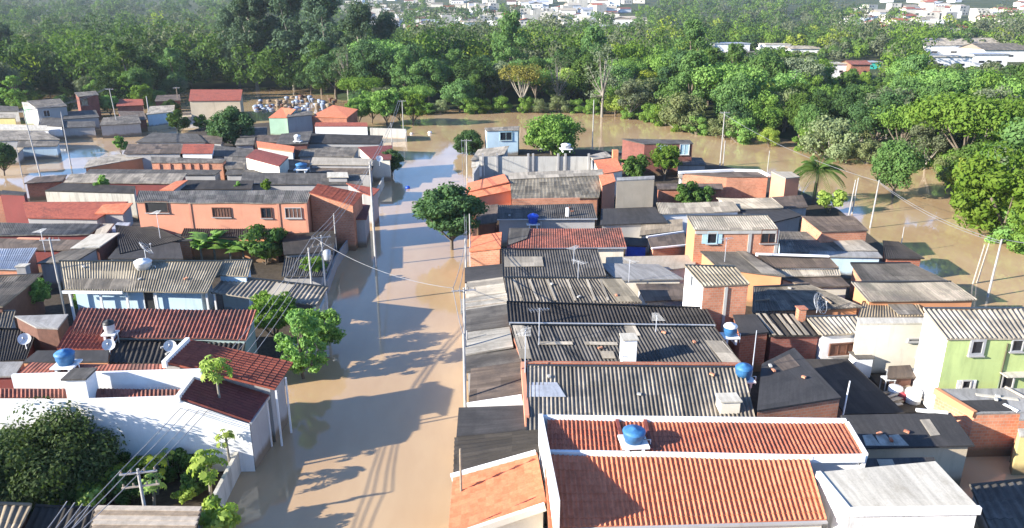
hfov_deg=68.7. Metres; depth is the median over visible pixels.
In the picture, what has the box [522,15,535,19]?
town house
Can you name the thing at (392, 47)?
broadleaf tree
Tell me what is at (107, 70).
broadleaf tree
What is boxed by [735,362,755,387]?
water tank
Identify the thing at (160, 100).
house
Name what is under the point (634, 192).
house
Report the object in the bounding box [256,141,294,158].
house
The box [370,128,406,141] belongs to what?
yard wall
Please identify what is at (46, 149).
house
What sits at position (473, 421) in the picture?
house
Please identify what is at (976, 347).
window
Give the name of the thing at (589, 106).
shoreline bush
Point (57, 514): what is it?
power line
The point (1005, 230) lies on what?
shoreline bush
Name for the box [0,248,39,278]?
house
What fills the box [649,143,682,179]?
leafy tree
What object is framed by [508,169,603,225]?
house
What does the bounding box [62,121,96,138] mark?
house
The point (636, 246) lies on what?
house
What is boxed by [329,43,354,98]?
bare tree
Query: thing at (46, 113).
window
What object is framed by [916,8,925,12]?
town house
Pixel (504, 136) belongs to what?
window
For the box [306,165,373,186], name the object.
house
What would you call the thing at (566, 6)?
town house
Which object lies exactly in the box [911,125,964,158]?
broadleaf tree
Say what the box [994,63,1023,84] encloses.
broadleaf tree
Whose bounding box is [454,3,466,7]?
town house
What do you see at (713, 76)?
broadleaf tree
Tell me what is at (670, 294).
house
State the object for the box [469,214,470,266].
utility pole
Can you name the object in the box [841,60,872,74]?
house
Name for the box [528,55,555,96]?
broadleaf tree
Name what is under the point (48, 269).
house
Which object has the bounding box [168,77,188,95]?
broadleaf tree
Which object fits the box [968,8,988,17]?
town house
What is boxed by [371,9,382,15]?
town house
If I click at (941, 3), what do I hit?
town house
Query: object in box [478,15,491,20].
town house
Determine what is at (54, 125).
house
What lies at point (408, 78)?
broadleaf tree
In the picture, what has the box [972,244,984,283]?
utility pole
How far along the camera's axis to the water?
68.06 m
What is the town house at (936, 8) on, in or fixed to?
on the ground at (790, 133)
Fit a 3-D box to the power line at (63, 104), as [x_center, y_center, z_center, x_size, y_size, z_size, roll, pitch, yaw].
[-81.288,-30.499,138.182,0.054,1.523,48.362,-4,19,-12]
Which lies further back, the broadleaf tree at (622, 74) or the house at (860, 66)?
the house at (860, 66)
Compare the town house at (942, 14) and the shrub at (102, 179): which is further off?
the town house at (942, 14)
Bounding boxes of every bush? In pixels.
[0,97,9,105]
[0,395,129,516]
[0,423,43,514]
[22,90,37,101]
[32,90,44,99]
[47,498,74,504]
[49,460,99,505]
[57,80,74,96]
[73,480,105,505]
[74,467,116,505]
[100,465,142,500]
[108,451,130,465]
[111,455,157,480]
[114,481,145,504]
[140,97,153,107]
[149,89,165,105]
[158,447,194,482]
[166,109,191,130]
[170,483,195,503]
[179,465,208,495]
[193,114,208,129]
[198,493,241,527]
[237,224,287,264]
[419,103,435,114]
[460,96,480,114]
[472,97,491,113]
[490,95,513,112]
[517,95,535,112]
[568,98,584,113]
[582,97,600,114]
[620,105,639,118]
[622,154,651,176]
[638,102,657,122]
[647,108,658,123]
[649,103,668,126]
[669,111,693,131]
[674,180,701,202]
[682,115,709,135]
[695,185,715,201]
[724,115,758,144]
[792,127,818,150]
[817,189,847,212]
[928,151,950,168]
[935,148,967,185]
[982,205,1023,243]
[996,214,1023,254]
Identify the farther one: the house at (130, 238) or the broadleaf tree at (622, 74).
the broadleaf tree at (622, 74)
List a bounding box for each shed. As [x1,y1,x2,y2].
[14,263,30,273]
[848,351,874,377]
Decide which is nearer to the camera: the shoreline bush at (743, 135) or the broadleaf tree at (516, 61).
the shoreline bush at (743, 135)
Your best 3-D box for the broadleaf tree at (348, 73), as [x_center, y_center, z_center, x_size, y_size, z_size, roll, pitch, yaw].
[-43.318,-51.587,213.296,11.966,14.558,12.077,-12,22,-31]
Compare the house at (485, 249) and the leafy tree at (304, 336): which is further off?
the house at (485, 249)
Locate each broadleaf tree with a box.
[0,61,22,93]
[4,81,28,94]
[20,77,34,94]
[37,79,59,97]
[61,67,86,91]
[73,76,91,91]
[81,85,100,99]
[83,79,98,91]
[86,63,118,81]
[90,72,122,100]
[102,41,148,81]
[103,80,137,98]
[121,66,155,87]
[129,53,169,90]
[156,74,184,94]
[157,47,187,83]
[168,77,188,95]
[293,71,316,94]
[302,41,334,94]
[305,46,351,98]
[334,37,380,78]
[335,76,383,92]
[340,57,380,91]
[347,38,404,57]
[347,88,370,101]
[349,41,398,86]
[371,86,390,93]
[376,50,390,88]
[387,43,427,68]
[389,49,414,97]
[390,66,429,85]
[398,85,435,98]
[404,56,453,103]
[440,78,475,111]
[442,48,468,66]
[445,65,457,101]
[451,55,499,92]
[464,55,492,81]
[470,74,486,99]
[485,63,524,96]
[488,60,516,103]
[488,61,500,96]
[490,9,532,91]
[508,58,522,94]
[511,67,555,99]
[516,59,534,95]
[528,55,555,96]
[537,78,567,100]
[550,45,586,97]
[558,68,578,100]
[565,51,607,99]
[579,25,610,60]
[593,63,633,110]
[594,85,623,113]
[600,40,649,65]
[600,94,627,115]
[607,58,648,78]
[614,78,650,118]
[624,55,649,76]
[637,69,663,90]
[642,44,677,76]
[650,51,713,72]
[653,78,691,103]
[654,47,714,86]
[668,49,713,112]
[674,18,710,53]
[688,61,770,89]
[689,53,723,109]
[690,85,707,102]
[703,46,725,105]
[703,83,717,110]
[709,72,765,115]
[717,99,753,138]
[724,42,748,66]
[737,64,771,93]
[742,90,784,134]
[745,51,789,85]
[749,48,792,75]
[755,69,811,96]
[757,127,780,146]
[758,84,780,99]
[772,49,786,64]
[778,80,811,104]
[784,55,827,86]
[784,90,828,137]
[793,72,824,92]
[793,102,829,134]
[801,57,838,75]
[809,84,835,113]
[812,88,837,118]
[816,67,836,94]
[829,85,841,96]
[830,82,870,128]
[841,68,861,87]
[846,90,910,143]
[848,83,877,100]
[853,76,871,85]
[856,80,873,87]
[864,86,915,138]
[869,136,932,196]
[870,102,925,143]
[875,75,924,133]
[875,82,886,89]
[883,57,907,81]
[884,73,895,83]
[887,68,920,86]
[891,53,937,86]
[904,89,1023,149]
[908,83,957,106]
[908,121,959,169]
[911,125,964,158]
[912,67,987,95]
[922,64,964,72]
[922,77,958,102]
[943,138,993,174]
[944,157,967,184]
[945,140,1023,243]
[950,67,995,97]
[952,126,983,150]
[962,67,1023,93]
[963,87,992,141]
[972,69,984,78]
[972,75,1023,97]
[973,85,1021,136]
[981,116,1023,168]
[983,104,1021,144]
[984,145,1023,193]
[990,147,1023,214]
[991,125,1006,144]
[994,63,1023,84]
[1007,63,1023,84]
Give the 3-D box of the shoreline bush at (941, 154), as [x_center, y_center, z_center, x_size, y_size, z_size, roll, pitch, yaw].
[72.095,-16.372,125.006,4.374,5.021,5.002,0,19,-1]
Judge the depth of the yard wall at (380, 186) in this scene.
110.73 m
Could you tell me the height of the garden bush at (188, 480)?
2.505 m
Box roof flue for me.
[619,333,638,361]
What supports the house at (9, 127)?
on the ground at (790, 133)
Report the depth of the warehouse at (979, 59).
345.45 m
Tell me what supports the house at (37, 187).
on the muddy yards at (53, 306)
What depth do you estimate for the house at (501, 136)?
137.84 m
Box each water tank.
[49,348,82,371]
[101,319,119,342]
[133,258,155,270]
[293,134,302,142]
[293,162,309,172]
[526,213,540,228]
[559,143,572,152]
[618,424,650,451]
[719,322,740,344]
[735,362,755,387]
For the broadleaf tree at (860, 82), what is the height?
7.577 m
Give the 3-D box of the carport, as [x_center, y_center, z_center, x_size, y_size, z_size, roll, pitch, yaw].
[-20.232,4.191,63.118,10.798,4.796,3.442,5,19,16]
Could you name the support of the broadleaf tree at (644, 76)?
on the ground at (790, 133)
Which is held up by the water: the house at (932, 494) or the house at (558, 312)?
the house at (932, 494)
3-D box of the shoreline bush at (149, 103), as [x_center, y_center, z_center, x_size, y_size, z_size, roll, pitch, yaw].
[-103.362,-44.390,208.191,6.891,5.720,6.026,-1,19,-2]
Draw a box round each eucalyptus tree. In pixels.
[0,21,15,49]
[215,4,247,86]
[225,0,271,89]
[264,0,309,89]
[299,0,344,89]
[338,0,377,49]
[371,9,398,44]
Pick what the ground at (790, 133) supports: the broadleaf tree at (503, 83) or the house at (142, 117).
the broadleaf tree at (503, 83)
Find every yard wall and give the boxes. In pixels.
[96,124,170,132]
[198,451,240,527]
[303,294,327,355]
[326,240,348,292]
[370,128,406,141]
[377,177,383,197]
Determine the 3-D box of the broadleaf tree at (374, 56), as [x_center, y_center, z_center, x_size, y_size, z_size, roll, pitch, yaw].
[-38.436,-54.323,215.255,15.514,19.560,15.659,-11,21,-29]
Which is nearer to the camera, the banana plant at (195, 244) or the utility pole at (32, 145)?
the banana plant at (195, 244)
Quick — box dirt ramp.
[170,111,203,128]
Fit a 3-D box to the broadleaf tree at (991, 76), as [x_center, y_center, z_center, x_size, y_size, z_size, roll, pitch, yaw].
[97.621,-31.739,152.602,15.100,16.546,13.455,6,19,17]
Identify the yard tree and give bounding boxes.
[53,95,73,111]
[162,99,180,110]
[205,105,255,146]
[453,129,484,154]
[522,112,585,155]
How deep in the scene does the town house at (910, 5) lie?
966.56 m
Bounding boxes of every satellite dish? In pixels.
[17,333,30,348]
[102,339,114,354]
[139,242,153,257]
[163,340,175,351]
[376,156,382,165]
[814,293,827,313]
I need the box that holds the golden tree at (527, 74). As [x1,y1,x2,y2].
[498,62,547,110]
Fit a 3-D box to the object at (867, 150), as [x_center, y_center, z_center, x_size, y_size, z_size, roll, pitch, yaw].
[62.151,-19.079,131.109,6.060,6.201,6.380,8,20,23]
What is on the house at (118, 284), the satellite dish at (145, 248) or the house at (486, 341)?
the satellite dish at (145, 248)
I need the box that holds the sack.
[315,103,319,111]
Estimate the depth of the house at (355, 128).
150.69 m
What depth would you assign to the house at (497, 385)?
47.04 m
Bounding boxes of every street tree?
[0,142,18,175]
[382,148,404,175]
[411,181,488,249]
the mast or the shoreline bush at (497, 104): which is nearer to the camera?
the mast
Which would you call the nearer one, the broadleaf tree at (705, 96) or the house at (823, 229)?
the house at (823, 229)
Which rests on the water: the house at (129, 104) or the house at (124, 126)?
the house at (129, 104)
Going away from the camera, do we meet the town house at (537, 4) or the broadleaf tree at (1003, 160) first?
the broadleaf tree at (1003, 160)
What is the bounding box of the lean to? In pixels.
[887,365,915,389]
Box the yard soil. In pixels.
[27,471,223,519]
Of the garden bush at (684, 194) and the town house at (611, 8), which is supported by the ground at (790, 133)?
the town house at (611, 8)
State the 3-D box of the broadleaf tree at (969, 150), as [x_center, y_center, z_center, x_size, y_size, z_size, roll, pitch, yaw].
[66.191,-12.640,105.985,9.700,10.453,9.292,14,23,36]
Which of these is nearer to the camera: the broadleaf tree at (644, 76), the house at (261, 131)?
the house at (261, 131)
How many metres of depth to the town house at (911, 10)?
890.63 m
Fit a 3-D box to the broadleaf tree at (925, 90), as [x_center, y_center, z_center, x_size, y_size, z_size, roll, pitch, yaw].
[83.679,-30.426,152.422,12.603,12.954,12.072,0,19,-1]
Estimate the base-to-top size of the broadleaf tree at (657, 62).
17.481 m
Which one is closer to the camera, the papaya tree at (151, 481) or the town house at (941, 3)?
the papaya tree at (151, 481)
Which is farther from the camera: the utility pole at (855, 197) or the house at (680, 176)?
the house at (680, 176)
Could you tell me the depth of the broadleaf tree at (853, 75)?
214.53 m
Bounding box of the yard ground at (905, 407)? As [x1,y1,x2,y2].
[869,373,926,413]
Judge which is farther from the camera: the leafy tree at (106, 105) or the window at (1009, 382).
the leafy tree at (106, 105)
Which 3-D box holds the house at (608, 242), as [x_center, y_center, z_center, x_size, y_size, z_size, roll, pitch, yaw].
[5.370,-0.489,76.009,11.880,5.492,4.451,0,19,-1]
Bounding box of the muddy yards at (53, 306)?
[28,122,382,358]
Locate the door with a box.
[142,292,156,308]
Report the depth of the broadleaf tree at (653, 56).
228.86 m
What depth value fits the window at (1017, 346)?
46.50 m
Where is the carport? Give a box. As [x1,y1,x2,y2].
[211,277,328,320]
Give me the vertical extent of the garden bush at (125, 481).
3.340 m
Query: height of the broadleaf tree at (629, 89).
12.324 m
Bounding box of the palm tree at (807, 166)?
[793,155,846,203]
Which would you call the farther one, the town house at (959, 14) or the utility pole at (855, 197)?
the town house at (959, 14)
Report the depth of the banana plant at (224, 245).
77.62 m
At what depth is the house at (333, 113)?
161.88 m
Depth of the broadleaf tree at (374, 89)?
197.52 m
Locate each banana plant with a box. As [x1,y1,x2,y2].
[187,229,231,259]
[189,239,212,259]
[208,239,244,258]
[224,245,248,258]
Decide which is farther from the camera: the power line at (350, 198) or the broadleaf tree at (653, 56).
the broadleaf tree at (653, 56)
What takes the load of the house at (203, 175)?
on the muddy yards at (53, 306)
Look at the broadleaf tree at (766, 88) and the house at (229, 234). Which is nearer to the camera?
the house at (229, 234)
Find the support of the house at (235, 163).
on the muddy yards at (53, 306)
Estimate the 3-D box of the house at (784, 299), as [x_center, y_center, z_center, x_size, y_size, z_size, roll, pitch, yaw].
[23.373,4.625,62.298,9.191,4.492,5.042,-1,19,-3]
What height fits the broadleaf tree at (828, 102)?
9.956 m
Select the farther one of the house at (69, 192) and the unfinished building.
the unfinished building
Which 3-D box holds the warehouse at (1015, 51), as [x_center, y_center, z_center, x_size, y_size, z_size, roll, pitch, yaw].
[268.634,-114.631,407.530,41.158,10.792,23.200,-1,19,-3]
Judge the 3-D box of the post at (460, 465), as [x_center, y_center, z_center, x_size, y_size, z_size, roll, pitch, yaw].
[-2.490,11.898,36.928,0.146,6.400,0.146,-9,20,-25]
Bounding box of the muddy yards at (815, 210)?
[496,149,883,485]
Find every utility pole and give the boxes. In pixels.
[23,110,40,176]
[39,237,65,313]
[60,112,71,165]
[105,88,116,119]
[119,467,159,505]
[308,248,313,309]
[311,235,331,304]
[333,213,336,253]
[369,161,376,265]
[451,287,475,380]
[462,139,471,177]
[462,333,466,406]
[464,238,466,293]
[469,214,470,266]
[592,101,593,147]
[719,111,726,165]
[848,180,855,215]
[851,178,858,213]
[869,180,879,227]
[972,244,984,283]
[976,243,989,282]
[986,239,1002,296]
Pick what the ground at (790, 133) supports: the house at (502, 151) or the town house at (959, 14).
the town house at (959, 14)
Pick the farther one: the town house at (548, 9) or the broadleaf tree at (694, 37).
the town house at (548, 9)
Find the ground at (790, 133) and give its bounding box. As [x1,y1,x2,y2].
[0,0,1023,149]
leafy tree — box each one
[28,277,51,302]
[99,95,118,116]
[130,84,153,109]
[248,290,296,343]
[297,308,346,352]
[299,256,328,272]
[344,97,369,121]
[358,90,377,122]
[369,87,400,125]
[391,95,405,122]
[397,91,426,125]
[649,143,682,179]
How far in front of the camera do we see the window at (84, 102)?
182.19 m
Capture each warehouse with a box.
[707,42,750,51]
[756,43,791,50]
[785,46,820,52]
[868,61,880,68]
[922,38,998,54]
[929,55,974,67]
[957,43,1023,61]
[957,52,1009,66]
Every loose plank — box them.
[884,385,911,393]
[888,389,904,397]
[891,396,902,401]
[1005,386,1023,397]
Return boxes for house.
[0,106,20,123]
[0,114,16,124]
[0,124,48,132]
[0,131,59,146]
[0,190,28,222]
[0,191,6,222]
[0,222,102,239]
[0,237,81,271]
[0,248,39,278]
[0,273,45,327]
[0,310,15,327]
[0,328,35,369]
[0,337,292,472]
[0,361,23,387]
[0,501,31,527]
[8,147,24,165]
[15,314,68,350]
[17,141,60,159]
[22,102,33,124]
[23,201,127,223]
[23,350,109,365]
[24,174,66,200]
[25,504,95,527]
[27,98,67,124]
[36,248,98,287]
[40,117,63,138]
[45,183,138,219]
[57,307,257,355]
[59,260,222,319]
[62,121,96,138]
[63,110,99,130]
[64,173,186,194]
[70,233,119,259]
[74,91,101,119]
[84,154,143,171]
[85,169,221,179]
[91,505,201,527]
[95,203,132,225]
[95,224,113,233]
[99,115,141,138]
[108,242,182,259]
[109,339,245,368]
[111,222,130,232]
[115,225,181,253]
[116,99,143,113]
[117,111,147,130]
[123,144,214,168]
[135,133,205,143]
[135,184,362,255]
[146,105,174,126]
[151,157,226,179]
[155,94,180,108]
[159,180,187,190]
[172,234,194,259]
[181,180,253,190]
[181,228,278,262]
[189,89,243,121]
[199,135,222,145]
[213,145,254,169]
[217,259,253,309]
[224,157,246,169]
[225,170,258,179]
[235,137,254,148]
[240,127,266,148]
[241,172,362,190]
[246,149,288,172]
[256,135,279,143]
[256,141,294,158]
[268,107,295,134]
[276,131,312,159]
[281,253,332,284]
[282,230,336,264]
[286,111,312,132]
[288,159,309,172]
[298,146,358,166]
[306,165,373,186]
[309,133,382,157]
[310,157,372,174]
[312,105,357,132]
[314,122,367,134]
[327,172,348,181]
[346,183,379,226]
[356,204,369,246]
[358,145,391,180]
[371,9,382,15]
[426,0,434,6]
[431,3,442,6]
[440,15,453,23]
[448,414,867,527]
[451,0,463,3]
[453,429,538,472]
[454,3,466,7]
[456,405,525,436]
[460,19,482,25]
[461,293,507,314]
[465,264,502,282]
[465,327,512,355]
[465,348,520,395]
[466,174,510,220]
[466,277,505,297]
[466,304,509,331]
[467,362,522,406]
[469,6,485,12]
[469,232,501,266]
[471,146,508,173]
[471,161,484,179]
[476,204,497,234]
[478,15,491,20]
[485,126,519,154]
[486,0,495,2]
[488,3,499,10]
[497,198,596,245]
[502,248,605,292]
[505,276,641,306]
[506,0,516,4]
[507,228,626,262]
[507,301,715,348]
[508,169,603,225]
[509,322,740,399]
[518,0,531,6]
[519,18,532,25]
[520,8,530,17]
[521,361,754,477]
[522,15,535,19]
[529,2,542,7]
[531,10,543,20]
[536,0,548,5]
[540,12,552,20]
[541,8,553,11]
[545,11,557,18]
[559,8,575,14]
[560,5,572,7]
[563,3,580,9]
[577,0,587,6]
[577,7,592,12]
[578,16,590,20]
[582,12,595,18]
[590,151,611,168]
[593,0,609,3]
[593,5,606,12]
[594,149,622,198]
[599,173,615,217]
[600,207,667,237]
[602,263,683,296]
[605,255,695,286]
[607,6,616,10]
[608,0,619,5]
[611,16,631,25]
[616,176,654,207]
[617,7,630,12]
[621,0,631,3]
[621,139,692,174]
[624,237,647,256]
[633,0,644,3]
[636,283,683,307]
[639,219,682,255]
[646,231,685,255]
[656,183,722,202]
[656,201,739,236]
[677,157,706,177]
[678,169,770,197]
[678,174,682,182]
[683,264,749,347]
[685,214,779,264]
[700,251,785,305]
[716,197,782,209]
[731,314,768,371]
[737,207,801,241]
[752,283,861,315]
[752,312,821,361]
[755,253,837,269]
[756,348,840,417]
[769,171,799,197]
[770,195,807,222]
[774,266,840,284]
[778,231,877,253]
[781,276,849,298]
[801,215,867,242]
[805,359,904,417]
[806,314,857,358]
[809,251,882,278]
[815,461,981,527]
[827,62,847,78]
[840,408,974,485]
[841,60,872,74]
[843,14,871,24]
[849,262,945,300]
[851,280,976,317]
[853,317,923,372]
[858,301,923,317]
[862,5,877,11]
[865,457,934,467]
[868,9,888,17]
[879,14,899,22]
[880,0,893,2]
[882,240,924,265]
[886,3,901,8]
[887,18,908,23]
[900,7,915,13]
[901,4,919,7]
[902,14,916,17]
[908,16,936,21]
[911,307,1023,409]
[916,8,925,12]
[919,1,934,7]
[920,12,939,18]
[927,6,944,11]
[931,19,948,22]
[933,387,1023,456]
[934,1,950,5]
[939,12,957,19]
[942,11,961,17]
[947,0,961,1]
[951,6,969,15]
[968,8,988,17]
[969,10,990,20]
[969,478,1023,527]
[971,13,993,22]
[989,7,1006,12]
[1009,413,1023,461]
[1009,428,1023,474]
[1013,1,1023,6]
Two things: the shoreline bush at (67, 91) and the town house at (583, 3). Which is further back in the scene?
the town house at (583, 3)
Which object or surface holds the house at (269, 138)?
on the muddy yards at (53, 306)
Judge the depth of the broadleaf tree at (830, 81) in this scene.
199.85 m
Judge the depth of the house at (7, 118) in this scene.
161.35 m
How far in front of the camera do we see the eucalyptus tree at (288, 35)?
250.25 m
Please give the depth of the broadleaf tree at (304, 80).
240.72 m
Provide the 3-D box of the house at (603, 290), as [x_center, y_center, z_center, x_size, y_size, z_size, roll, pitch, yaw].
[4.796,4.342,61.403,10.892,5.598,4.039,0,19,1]
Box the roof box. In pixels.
[715,392,742,413]
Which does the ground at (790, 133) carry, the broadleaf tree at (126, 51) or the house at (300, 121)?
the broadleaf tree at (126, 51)
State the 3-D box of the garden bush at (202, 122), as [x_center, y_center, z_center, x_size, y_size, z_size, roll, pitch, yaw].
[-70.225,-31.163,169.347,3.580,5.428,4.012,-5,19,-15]
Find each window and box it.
[43,110,50,116]
[80,97,88,105]
[144,201,169,213]
[211,207,231,217]
[260,207,272,218]
[284,207,302,218]
[500,132,512,140]
[680,144,689,154]
[688,274,693,289]
[702,231,722,244]
[759,229,777,243]
[827,342,853,357]
[906,338,919,342]
[956,380,976,388]
[967,339,986,357]
[999,375,1014,387]
[1008,340,1023,353]
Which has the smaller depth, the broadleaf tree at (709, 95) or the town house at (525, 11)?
the broadleaf tree at (709, 95)
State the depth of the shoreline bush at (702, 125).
161.19 m
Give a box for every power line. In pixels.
[21,89,105,110]
[48,501,67,527]
[56,502,74,527]
[64,503,82,527]
[66,470,120,527]
[72,505,90,527]
[73,469,130,527]
[84,468,143,527]
[121,237,311,469]
[131,235,317,468]
[144,236,323,467]
[154,234,329,466]
[312,236,449,287]
[318,166,370,234]
[319,165,368,229]
[324,168,368,234]
[371,100,400,164]
[453,289,462,332]
[459,288,465,339]
[464,139,466,242]
[720,111,875,180]
[880,182,998,240]
[881,184,998,242]
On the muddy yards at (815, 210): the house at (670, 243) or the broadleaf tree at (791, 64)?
the house at (670, 243)
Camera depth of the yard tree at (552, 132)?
135.52 m
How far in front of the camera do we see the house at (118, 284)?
62.77 m
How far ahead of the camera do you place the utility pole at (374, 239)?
76.43 m
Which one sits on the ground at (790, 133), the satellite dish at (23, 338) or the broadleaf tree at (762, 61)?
the broadleaf tree at (762, 61)
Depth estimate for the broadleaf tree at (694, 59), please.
169.48 m
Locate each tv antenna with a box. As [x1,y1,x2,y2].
[517,326,530,372]
[528,307,549,334]
[571,259,587,271]
[624,258,638,281]
[652,313,660,331]
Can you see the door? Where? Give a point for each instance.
(148, 297)
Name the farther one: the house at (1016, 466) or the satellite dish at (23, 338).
the satellite dish at (23, 338)
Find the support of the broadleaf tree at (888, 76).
on the ground at (790, 133)
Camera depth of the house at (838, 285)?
66.10 m
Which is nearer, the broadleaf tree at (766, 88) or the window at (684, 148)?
the window at (684, 148)
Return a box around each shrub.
[72,294,78,310]
[92,174,109,185]
[112,135,127,153]
[260,178,271,187]
[263,183,270,189]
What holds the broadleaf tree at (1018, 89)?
on the ground at (790, 133)
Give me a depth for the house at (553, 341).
50.70 m
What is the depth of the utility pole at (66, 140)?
127.89 m
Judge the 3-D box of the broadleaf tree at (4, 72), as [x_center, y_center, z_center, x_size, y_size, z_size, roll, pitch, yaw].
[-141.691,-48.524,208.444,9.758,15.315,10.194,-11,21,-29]
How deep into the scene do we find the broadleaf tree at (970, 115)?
111.24 m
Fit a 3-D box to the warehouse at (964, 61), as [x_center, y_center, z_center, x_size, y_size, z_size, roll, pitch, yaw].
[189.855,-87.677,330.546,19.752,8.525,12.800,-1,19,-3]
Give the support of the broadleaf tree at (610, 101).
on the ground at (790, 133)
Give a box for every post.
[459,448,461,491]
[842,381,850,414]
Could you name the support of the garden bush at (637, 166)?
on the muddy yards at (815, 210)
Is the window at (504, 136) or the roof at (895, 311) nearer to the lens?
the roof at (895, 311)
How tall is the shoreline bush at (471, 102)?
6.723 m
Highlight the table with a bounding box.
[879,375,895,391]
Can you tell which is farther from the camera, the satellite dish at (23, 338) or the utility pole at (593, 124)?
the utility pole at (593, 124)
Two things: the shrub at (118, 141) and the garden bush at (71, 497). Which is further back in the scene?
the shrub at (118, 141)
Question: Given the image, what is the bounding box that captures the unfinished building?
[472,153,592,180]
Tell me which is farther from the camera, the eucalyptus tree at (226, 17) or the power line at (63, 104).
the eucalyptus tree at (226, 17)
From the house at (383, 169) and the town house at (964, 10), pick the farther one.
the town house at (964, 10)
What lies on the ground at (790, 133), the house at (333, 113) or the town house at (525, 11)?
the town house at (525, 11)
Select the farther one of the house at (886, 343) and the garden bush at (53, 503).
the house at (886, 343)
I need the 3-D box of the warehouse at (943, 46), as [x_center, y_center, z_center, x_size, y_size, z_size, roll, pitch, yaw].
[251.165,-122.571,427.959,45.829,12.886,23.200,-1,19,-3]
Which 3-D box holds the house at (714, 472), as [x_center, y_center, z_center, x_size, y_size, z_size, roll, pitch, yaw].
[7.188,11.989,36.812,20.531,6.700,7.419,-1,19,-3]
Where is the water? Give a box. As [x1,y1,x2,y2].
[0,86,1023,527]
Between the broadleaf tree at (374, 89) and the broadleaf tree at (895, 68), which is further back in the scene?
the broadleaf tree at (895, 68)
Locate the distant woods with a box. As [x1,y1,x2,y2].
[0,0,1023,91]
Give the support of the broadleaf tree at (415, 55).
on the ground at (790, 133)
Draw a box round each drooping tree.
[0,75,28,107]
[114,76,133,98]
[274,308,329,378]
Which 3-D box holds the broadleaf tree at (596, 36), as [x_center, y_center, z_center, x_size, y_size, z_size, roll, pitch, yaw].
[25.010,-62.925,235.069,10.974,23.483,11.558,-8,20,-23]
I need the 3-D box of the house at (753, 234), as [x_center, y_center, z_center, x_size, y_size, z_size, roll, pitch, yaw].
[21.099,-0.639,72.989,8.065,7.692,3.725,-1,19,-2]
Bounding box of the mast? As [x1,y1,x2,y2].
[749,330,756,393]
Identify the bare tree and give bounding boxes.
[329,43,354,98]
[541,55,573,111]
[582,44,626,116]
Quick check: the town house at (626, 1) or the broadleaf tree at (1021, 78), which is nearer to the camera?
the broadleaf tree at (1021, 78)
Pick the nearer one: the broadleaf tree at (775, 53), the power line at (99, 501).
the power line at (99, 501)
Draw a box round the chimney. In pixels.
[795,305,807,321]
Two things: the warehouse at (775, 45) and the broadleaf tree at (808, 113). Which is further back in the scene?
the warehouse at (775, 45)
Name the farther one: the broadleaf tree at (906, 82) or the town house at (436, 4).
the town house at (436, 4)
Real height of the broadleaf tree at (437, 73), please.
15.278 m
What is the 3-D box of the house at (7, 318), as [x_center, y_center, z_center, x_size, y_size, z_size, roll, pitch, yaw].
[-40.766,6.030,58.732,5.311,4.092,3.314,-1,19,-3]
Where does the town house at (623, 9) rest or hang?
on the ground at (790, 133)
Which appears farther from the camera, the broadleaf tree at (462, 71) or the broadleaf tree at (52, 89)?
the broadleaf tree at (52, 89)
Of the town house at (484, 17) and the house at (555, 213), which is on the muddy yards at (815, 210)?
the house at (555, 213)
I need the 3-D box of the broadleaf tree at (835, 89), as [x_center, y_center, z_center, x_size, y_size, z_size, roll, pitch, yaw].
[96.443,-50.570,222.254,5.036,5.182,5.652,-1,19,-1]
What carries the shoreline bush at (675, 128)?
on the ground at (790, 133)
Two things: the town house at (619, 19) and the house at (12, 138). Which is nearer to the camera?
the house at (12, 138)
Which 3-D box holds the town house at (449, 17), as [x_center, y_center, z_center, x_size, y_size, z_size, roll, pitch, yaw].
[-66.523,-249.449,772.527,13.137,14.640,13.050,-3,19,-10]
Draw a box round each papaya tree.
[138,454,167,494]
[138,473,166,505]
[160,448,174,482]
[186,449,228,494]
[199,355,232,397]
[215,429,234,463]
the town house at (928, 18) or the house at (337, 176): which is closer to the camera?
the house at (337, 176)
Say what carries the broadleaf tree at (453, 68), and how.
on the ground at (790, 133)
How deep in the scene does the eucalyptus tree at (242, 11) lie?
250.26 m
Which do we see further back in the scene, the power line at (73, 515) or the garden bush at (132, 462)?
the garden bush at (132, 462)
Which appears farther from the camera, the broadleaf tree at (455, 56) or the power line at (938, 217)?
the broadleaf tree at (455, 56)
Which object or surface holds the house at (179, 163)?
on the muddy yards at (53, 306)
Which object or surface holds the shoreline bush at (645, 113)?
on the ground at (790, 133)
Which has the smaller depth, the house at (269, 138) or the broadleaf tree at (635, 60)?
the house at (269, 138)
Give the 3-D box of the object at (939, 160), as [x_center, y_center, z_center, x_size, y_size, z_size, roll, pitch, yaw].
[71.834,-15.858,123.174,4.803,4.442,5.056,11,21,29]
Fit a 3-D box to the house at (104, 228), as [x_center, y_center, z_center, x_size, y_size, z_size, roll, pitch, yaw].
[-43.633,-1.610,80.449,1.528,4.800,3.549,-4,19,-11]
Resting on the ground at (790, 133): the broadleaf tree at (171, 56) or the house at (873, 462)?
the broadleaf tree at (171, 56)
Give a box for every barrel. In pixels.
[887,384,902,398]
[898,389,906,401]
[905,387,922,404]
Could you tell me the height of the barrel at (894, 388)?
0.800 m
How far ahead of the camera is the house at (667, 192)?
100.61 m

